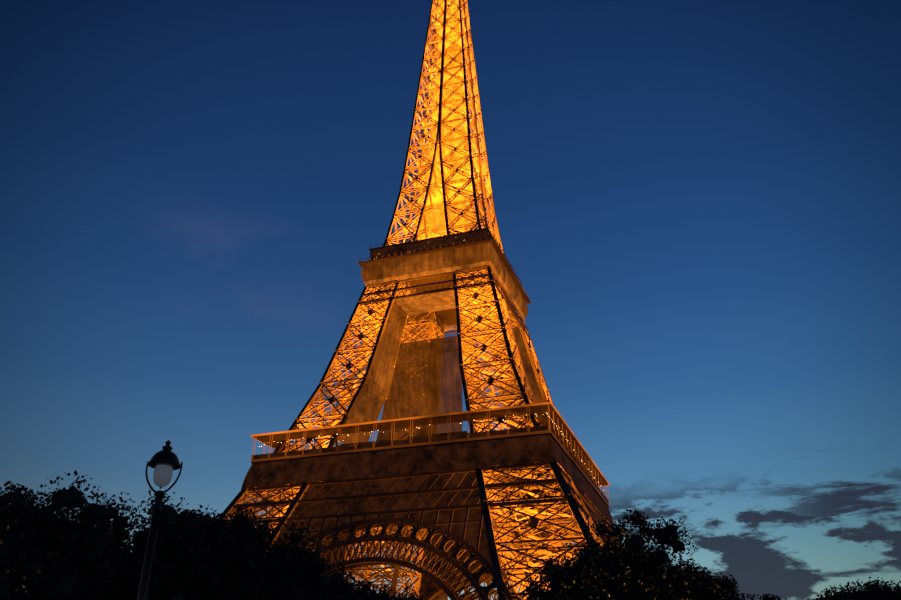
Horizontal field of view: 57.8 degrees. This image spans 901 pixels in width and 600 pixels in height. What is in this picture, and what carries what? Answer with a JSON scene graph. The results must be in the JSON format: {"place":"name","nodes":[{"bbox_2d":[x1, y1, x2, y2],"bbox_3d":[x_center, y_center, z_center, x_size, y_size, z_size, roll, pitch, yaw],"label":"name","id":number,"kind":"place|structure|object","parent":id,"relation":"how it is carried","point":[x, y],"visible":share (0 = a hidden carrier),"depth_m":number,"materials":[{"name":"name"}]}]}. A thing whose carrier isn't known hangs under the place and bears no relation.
{"place":"outdoors","nodes":[
{"label":"outdoors","id":0,"kind":"place"},
{"bbox_2d":[0,0,900,599],"label":"sky","id":1,"kind":"structure","parent":0,"point":[697,203],"materials":[{"name":"blue"}]},
{"label":"ground","id":2,"kind":"structure","parent":0,"visible":0},
{"bbox_2d":[0,488,157,599],"bbox_3d":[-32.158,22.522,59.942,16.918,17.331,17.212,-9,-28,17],"label":"tree","id":3,"kind":"object","parent":2,"relation":"on","point":[50,576],"visible":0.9,"depth_m":59.81,"materials":[{"name":"green plant"}]},
{"bbox_2d":[0,470,200,599],"bbox_3d":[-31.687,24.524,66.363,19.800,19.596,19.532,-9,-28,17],"label":"tree","id":4,"kind":"object","parent":2,"relation":"on","point":[103,514],"visible":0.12,"depth_m":66.12,"materials":[{"name":"green plant"}]},
{"bbox_2d":[137,440,182,599],"bbox_3d":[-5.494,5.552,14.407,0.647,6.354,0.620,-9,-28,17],"label":"street lamp","id":5,"kind":"object","parent":2,"relation":"on","point":[164,463],"visible":1,"depth_m":15.34,"materials":[{"name":"black metal"}]},
{"bbox_2d":[70,487,249,599],"bbox_3d":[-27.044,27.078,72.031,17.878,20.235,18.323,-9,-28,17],"label":"tree","id":6,"kind":"object","parent":2,"relation":"on","point":[186,543],"visible":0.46,"depth_m":70.84,"materials":[{"name":"green plant"}]},
{"bbox_2d":[131,505,295,599],"bbox_3d":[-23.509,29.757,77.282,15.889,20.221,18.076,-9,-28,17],"label":"tree","id":7,"kind":"object","parent":2,"relation":"on","point":[242,529],"visible":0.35,"depth_m":77.97,"materials":[{"name":"green plant"}]},
{"bbox_2d":[231,521,342,599],"bbox_3d":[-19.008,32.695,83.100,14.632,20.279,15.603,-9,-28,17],"label":"tree","id":8,"kind":"object","parent":2,"relation":"on","point":[304,559],"visible":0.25,"depth_m":83.71,"materials":[{"name":"green plant"}]},
{"bbox_2d":[293,557,372,599],"bbox_3d":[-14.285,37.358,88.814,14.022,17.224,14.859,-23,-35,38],"label":"tree","id":9,"kind":"object","parent":2,"relation":"on","point":[346,590],"visible":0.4,"depth_m":87.92,"materials":[{"name":"green plant"}]},
{"bbox_2d":[353,581,433,599],"bbox_3d":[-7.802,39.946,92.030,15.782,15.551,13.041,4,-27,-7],"label":"tree","id":10,"kind":"object","parent":2,"relation":"on","point":[383,594],"visible":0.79,"depth_m":93.43,"materials":[{"name":"green plant"}]},
{"bbox_2d":[217,0,646,599],"bbox_3d":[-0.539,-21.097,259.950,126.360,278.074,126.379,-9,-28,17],"label":"tower","id":11,"kind":"structure","parent":2,"relation":"on","point":[441,492],"depth_m":212.65,"materials":[{"name":"brown metal"}]},
{"bbox_2d":[517,586,584,599],"bbox_3d":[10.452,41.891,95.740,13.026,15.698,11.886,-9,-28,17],"label":"tree","id":12,"kind":"object","parent":2,"relation":"on","point":[535,593],"visible":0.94,"depth_m":97.20,"materials":[{"name":"green plant"}]},
{"bbox_2d":[523,541,644,599],"bbox_3d":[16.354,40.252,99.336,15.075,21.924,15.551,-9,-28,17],"label":"tree","id":13,"kind":"object","parent":2,"relation":"on","point":[583,576],"visible":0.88,"depth_m":99.31,"materials":[{"name":"green plant"}]},
{"bbox_2d":[572,509,723,599],"bbox_3d":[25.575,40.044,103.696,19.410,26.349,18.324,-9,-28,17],"label":"tree","id":14,"kind":"object","parent":2,"relation":"on","point":[653,580],"visible":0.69,"depth_m":102.00,"materials":[{"name":"green plant"}]},
{"bbox_2d":[671,566,748,599],"bbox_3d":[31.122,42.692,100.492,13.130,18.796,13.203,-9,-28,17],"label":"tree","id":15,"kind":"object","parent":2,"relation":"on","point":[722,589],"visible":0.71,"depth_m":99.37,"materials":[{"name":"green plant"}]},
{"bbox_2d":[739,593,786,599],"bbox_3d":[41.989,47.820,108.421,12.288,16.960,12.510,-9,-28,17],"label":"tree","id":16,"kind":"object","parent":2,"relation":"on","point":[766,597],"visible":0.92,"depth_m":111.22,"materials":[{"name":"green plant"}]},
{"bbox_2d":[813,577,897,599],"bbox_3d":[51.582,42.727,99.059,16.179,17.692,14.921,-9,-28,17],"label":"tree","id":17,"kind":"object","parent":2,"relation":"on","point":[849,595],"visible":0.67,"depth_m":99.92,"materials":[{"name":"green plant"}]},
{"bbox_2d":[860,580,900,599],"bbox_3d":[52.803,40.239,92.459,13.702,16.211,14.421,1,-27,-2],"label":"tree","id":18,"kind":"object","parent":2,"relation":"on","point":[893,594],"visible":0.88,"depth_m":94.82,"materials":[{"name":"green plant"}]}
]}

